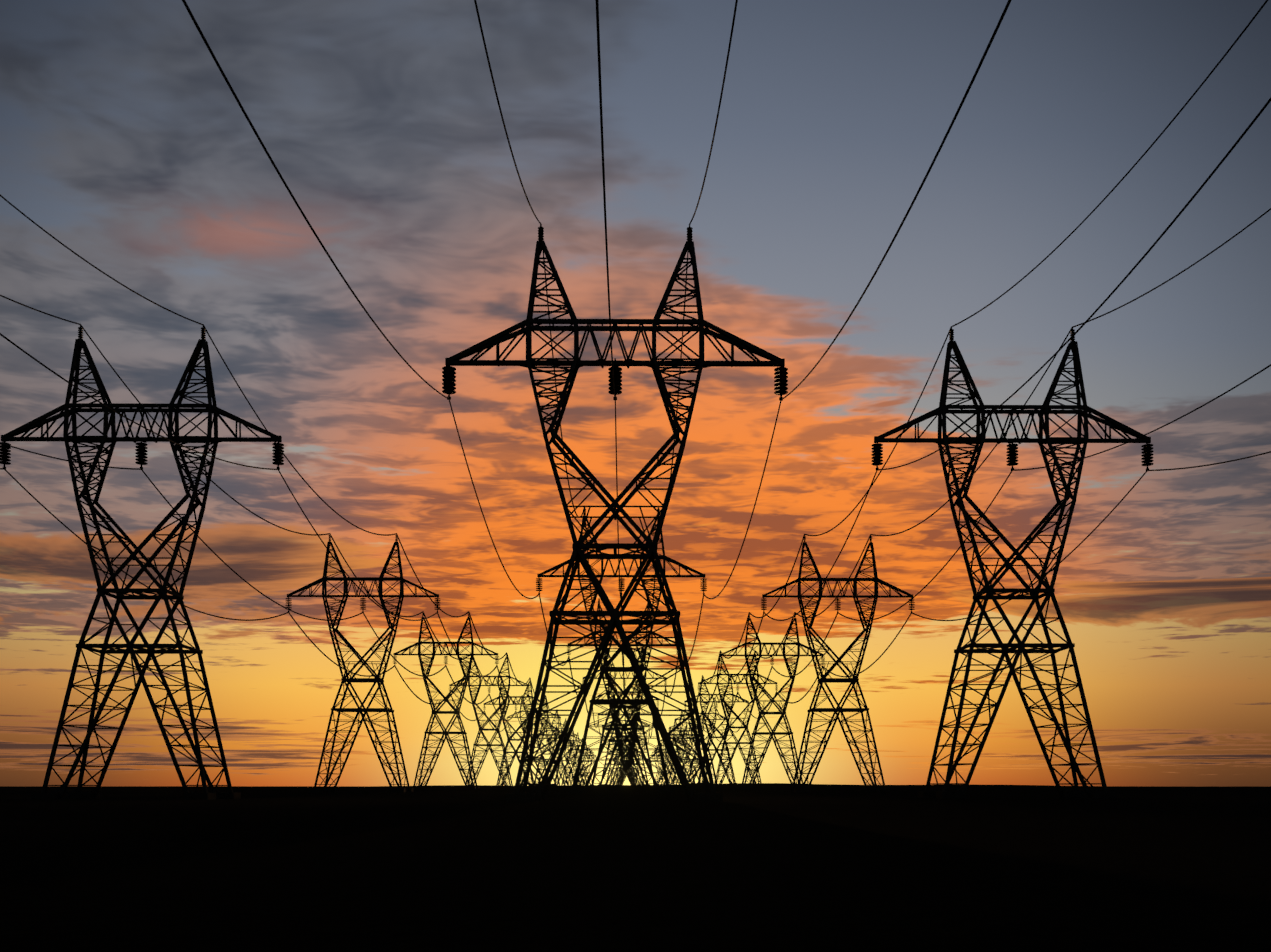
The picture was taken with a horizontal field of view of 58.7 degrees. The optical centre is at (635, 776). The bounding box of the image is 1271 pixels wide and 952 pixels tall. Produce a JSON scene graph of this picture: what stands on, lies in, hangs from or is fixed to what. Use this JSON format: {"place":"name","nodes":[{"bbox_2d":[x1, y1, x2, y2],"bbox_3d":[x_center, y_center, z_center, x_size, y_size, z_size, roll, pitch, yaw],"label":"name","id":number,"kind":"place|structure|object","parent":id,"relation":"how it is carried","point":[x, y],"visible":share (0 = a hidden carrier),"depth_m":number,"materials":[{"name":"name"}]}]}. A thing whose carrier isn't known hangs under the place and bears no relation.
{"place":"outdoors","nodes":[
{"label":"outdoors","id":0,"kind":"place"},
{"bbox_2d":[0,783,1270,951],"bbox_3d":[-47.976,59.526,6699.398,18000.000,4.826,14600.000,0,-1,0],"label":"ground","id":1,"kind":"structure","parent":0,"point":[772,867],"depth_m":17.87,"materials":[{"name":"soil"}]},
{"bbox_2d":[0,195,595,799],"bbox_3d":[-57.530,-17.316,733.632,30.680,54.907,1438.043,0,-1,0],"label":"pylon","id":2,"kind":"object","parent":1,"relation":"on","point":[166,591],"visible":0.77,"depth_m":123.21,"materials":[{"name":"metal"}]},
{"bbox_2d":[182,0,1010,801],"bbox_3d":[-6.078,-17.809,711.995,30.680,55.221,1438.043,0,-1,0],"label":"pylon","id":3,"kind":"object","parent":1,"relation":"on","point":[624,754],"visible":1,"depth_m":99.94,"materials":[{"name":"metal"}]},
{"bbox_2d":[650,0,1270,797],"bbox_3d":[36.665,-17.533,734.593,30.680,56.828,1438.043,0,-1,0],"label":"pylon","id":4,"kind":"object","parent":1,"relation":"on","point":[990,590],"visible":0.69,"depth_m":123.80,"materials":[{"name":"metal"}]},
{"bbox_2d":[0,0,1270,786],"label":"sky","id":5,"kind":"structure","parent":0,"point":[123,137],"materials":[{"name":"multicoloured"}]}
]}

